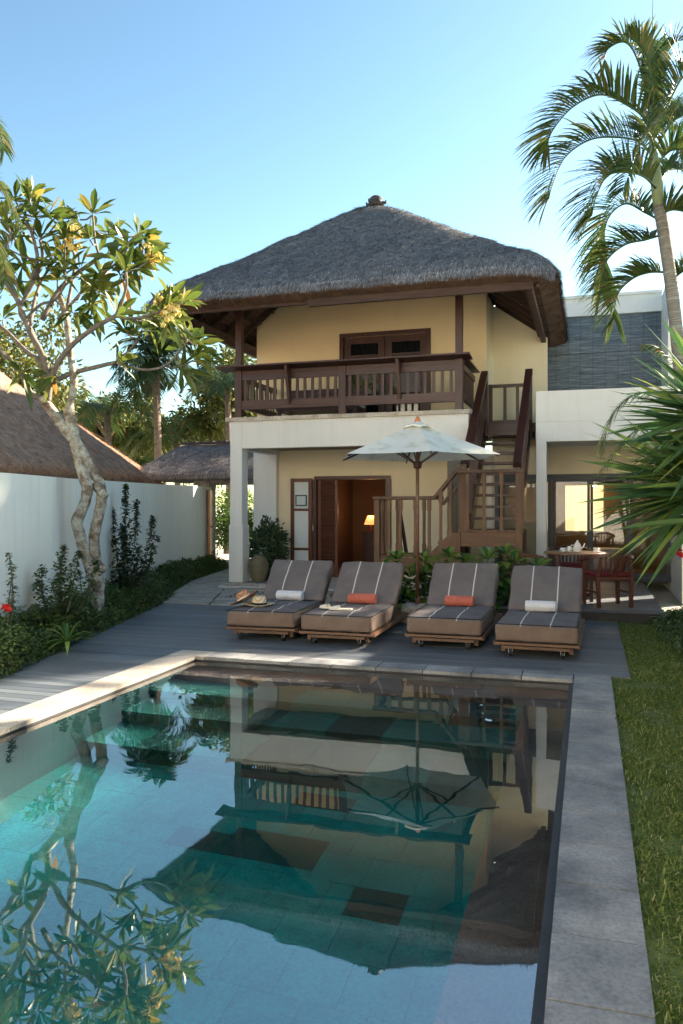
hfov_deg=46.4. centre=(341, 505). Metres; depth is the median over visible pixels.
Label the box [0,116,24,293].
edge palm
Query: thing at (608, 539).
glass door
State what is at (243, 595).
straw hat
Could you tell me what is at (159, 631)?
deck
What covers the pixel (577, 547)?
teapot
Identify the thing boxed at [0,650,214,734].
pool coping
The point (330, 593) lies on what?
porch step
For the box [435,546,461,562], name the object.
broadleaf plant
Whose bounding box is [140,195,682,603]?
villa
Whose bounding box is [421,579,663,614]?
terrace deck
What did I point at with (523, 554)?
armchair
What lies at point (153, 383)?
date palm
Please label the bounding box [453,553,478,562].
broadleaf plant
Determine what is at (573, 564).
armchair
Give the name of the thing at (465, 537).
staircase
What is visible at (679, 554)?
hibiscus
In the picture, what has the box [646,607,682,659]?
bed foliage
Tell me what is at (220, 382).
dark palm
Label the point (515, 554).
broadleaf plant
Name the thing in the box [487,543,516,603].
broadleaf plant
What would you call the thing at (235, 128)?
sky
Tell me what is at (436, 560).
broadleaf plant
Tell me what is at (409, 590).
broadleaf plant
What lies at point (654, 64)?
areca palm
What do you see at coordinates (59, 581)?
leafy shrub
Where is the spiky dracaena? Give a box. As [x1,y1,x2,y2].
[578,316,682,589]
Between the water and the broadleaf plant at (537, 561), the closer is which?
the water
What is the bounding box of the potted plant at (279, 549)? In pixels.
[249,515,292,580]
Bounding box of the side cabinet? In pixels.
[361,531,384,561]
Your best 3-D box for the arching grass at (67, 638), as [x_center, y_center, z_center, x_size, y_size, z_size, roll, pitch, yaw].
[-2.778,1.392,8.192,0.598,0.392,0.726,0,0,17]
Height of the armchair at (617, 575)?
0.739 m
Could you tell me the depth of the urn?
14.53 m
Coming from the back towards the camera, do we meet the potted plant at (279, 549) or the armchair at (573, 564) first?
the potted plant at (279, 549)
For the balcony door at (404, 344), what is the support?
in the villa
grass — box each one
[44,621,103,655]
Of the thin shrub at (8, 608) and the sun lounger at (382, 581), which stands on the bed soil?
the thin shrub at (8, 608)
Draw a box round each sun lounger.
[225,559,333,640]
[299,561,408,645]
[405,563,502,648]
[494,565,584,658]
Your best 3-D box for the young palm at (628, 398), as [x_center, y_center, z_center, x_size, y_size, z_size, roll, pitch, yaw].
[4.091,-0.376,9.664,1.965,3.238,0.576,0,0,6]
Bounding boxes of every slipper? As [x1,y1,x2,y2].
[319,604,340,608]
[329,605,352,609]
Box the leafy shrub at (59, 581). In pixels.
[30,544,100,632]
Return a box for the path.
[157,559,262,605]
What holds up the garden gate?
on the ground at (663, 595)
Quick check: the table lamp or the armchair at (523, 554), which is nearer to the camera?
the armchair at (523, 554)
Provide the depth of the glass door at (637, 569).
14.42 m
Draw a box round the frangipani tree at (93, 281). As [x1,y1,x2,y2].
[0,175,223,620]
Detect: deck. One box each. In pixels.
[0,603,629,713]
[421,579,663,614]
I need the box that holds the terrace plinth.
[495,608,660,623]
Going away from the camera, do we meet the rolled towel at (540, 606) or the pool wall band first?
the pool wall band
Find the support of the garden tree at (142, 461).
on the ground at (663, 595)
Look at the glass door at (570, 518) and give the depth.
14.80 m
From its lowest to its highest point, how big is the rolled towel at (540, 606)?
0.120 m
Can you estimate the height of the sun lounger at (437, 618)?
0.792 m
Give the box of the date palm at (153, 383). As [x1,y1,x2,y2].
[105,326,200,459]
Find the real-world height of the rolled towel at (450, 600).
0.120 m
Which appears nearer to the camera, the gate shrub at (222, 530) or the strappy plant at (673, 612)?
the strappy plant at (673, 612)
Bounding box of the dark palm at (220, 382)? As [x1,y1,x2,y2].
[177,363,256,553]
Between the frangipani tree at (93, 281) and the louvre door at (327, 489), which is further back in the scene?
the louvre door at (327, 489)
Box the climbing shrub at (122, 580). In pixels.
[109,483,161,593]
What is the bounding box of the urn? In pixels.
[248,555,268,582]
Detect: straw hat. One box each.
[230,589,257,604]
[243,595,274,605]
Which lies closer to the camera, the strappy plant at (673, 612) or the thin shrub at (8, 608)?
the thin shrub at (8, 608)
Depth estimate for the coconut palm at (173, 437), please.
29.33 m
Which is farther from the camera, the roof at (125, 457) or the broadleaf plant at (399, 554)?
the roof at (125, 457)
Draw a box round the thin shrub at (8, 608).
[0,553,21,645]
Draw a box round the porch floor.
[218,577,427,597]
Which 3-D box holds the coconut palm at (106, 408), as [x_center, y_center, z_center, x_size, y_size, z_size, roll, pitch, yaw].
[-8.146,-1.385,27.953,3.977,5.880,4.440,0,0,17]
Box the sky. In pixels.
[0,0,682,506]
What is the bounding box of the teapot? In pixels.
[571,540,584,551]
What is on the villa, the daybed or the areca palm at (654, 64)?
the daybed
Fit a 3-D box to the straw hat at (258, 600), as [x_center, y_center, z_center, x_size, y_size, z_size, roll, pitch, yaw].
[-0.957,1.098,9.260,0.374,0.112,0.318,1,0,6]
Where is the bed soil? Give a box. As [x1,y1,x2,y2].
[0,572,198,672]
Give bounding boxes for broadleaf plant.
[384,549,411,610]
[398,565,424,602]
[406,548,437,603]
[419,557,438,597]
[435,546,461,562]
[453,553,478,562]
[474,546,502,592]
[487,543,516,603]
[494,561,508,612]
[499,547,527,605]
[523,557,551,565]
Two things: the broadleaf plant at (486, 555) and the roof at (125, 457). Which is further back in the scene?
the roof at (125, 457)
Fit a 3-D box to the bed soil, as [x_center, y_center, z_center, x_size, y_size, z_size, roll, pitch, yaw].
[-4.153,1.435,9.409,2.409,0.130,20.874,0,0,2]
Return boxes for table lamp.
[364,516,373,531]
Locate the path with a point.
(205, 590)
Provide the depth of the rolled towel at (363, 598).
9.48 m
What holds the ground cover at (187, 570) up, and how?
on the bed soil
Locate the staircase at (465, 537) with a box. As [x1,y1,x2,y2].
[372,369,532,588]
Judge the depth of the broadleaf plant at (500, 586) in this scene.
10.80 m
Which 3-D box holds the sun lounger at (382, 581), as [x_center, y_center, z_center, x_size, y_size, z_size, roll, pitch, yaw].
[0.209,1.103,9.484,0.840,0.792,1.960,0,0,17]
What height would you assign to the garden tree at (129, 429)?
6.486 m
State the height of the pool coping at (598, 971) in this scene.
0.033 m
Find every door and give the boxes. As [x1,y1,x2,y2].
[208,490,212,556]
[291,478,313,560]
[318,480,337,576]
[344,336,384,412]
[385,333,426,411]
[496,479,551,573]
[552,479,589,569]
[590,479,628,571]
[629,478,669,577]
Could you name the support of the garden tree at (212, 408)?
on the ground at (663, 595)
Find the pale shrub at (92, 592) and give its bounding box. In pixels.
[63,562,99,623]
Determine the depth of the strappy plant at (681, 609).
10.59 m
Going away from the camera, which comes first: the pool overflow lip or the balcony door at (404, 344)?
the pool overflow lip
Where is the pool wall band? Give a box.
[0,659,572,736]
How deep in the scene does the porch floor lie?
14.46 m
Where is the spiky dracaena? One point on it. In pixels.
(665, 495)
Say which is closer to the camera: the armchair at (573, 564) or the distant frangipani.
the armchair at (573, 564)
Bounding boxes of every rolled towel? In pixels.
[276,590,303,600]
[347,593,376,603]
[445,595,473,606]
[525,600,555,611]
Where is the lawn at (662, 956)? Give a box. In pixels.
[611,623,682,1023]
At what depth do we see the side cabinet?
17.91 m
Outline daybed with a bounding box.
[276,387,366,415]
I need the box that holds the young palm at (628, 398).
[595,344,672,478]
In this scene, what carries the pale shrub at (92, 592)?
on the bed soil
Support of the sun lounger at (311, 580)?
on the deck at (159, 631)
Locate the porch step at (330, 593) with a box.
[220,587,333,596]
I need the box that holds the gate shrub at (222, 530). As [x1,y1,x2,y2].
[216,485,252,554]
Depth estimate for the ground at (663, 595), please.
13.88 m
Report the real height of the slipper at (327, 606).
0.052 m
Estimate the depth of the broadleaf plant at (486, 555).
10.92 m
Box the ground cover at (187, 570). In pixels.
[0,550,228,679]
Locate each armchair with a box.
[506,552,548,576]
[548,545,592,588]
[577,553,633,607]
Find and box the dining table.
[543,550,605,601]
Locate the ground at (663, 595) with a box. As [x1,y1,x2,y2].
[214,507,682,682]
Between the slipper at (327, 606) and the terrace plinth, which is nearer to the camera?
the slipper at (327, 606)
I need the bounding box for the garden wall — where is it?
[0,473,210,631]
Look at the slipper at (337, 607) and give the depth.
8.84 m
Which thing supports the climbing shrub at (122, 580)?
on the bed soil
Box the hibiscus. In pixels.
[676,547,682,557]
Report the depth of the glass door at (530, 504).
15.02 m
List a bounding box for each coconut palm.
[57,379,168,447]
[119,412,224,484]
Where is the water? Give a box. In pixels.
[0,661,568,1023]
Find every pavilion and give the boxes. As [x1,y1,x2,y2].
[0,370,156,483]
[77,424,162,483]
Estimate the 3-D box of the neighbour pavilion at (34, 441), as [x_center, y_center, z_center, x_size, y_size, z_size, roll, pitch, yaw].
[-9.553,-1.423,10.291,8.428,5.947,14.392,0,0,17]
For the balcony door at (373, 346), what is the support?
in the villa
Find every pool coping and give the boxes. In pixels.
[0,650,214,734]
[205,652,655,1023]
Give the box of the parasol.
[343,416,499,622]
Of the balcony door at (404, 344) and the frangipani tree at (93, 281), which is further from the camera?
the balcony door at (404, 344)
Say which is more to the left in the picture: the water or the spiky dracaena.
the water
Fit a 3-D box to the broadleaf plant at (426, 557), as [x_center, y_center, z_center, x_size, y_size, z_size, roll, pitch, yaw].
[1.125,1.043,10.906,0.430,0.916,0.442,0,0,17]
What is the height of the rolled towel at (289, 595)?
0.120 m
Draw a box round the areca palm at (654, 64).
[513,6,682,410]
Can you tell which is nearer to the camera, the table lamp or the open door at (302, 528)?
the open door at (302, 528)
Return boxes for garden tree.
[52,383,172,458]
[94,398,225,484]
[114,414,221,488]
[165,343,256,441]
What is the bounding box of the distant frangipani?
[0,289,93,418]
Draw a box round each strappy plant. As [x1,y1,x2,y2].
[646,609,682,628]
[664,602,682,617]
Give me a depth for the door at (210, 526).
18.94 m
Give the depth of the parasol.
10.14 m
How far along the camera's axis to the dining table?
11.26 m
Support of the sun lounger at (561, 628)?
on the deck at (159, 631)
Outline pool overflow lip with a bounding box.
[195,660,572,1023]
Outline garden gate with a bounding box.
[140,441,252,557]

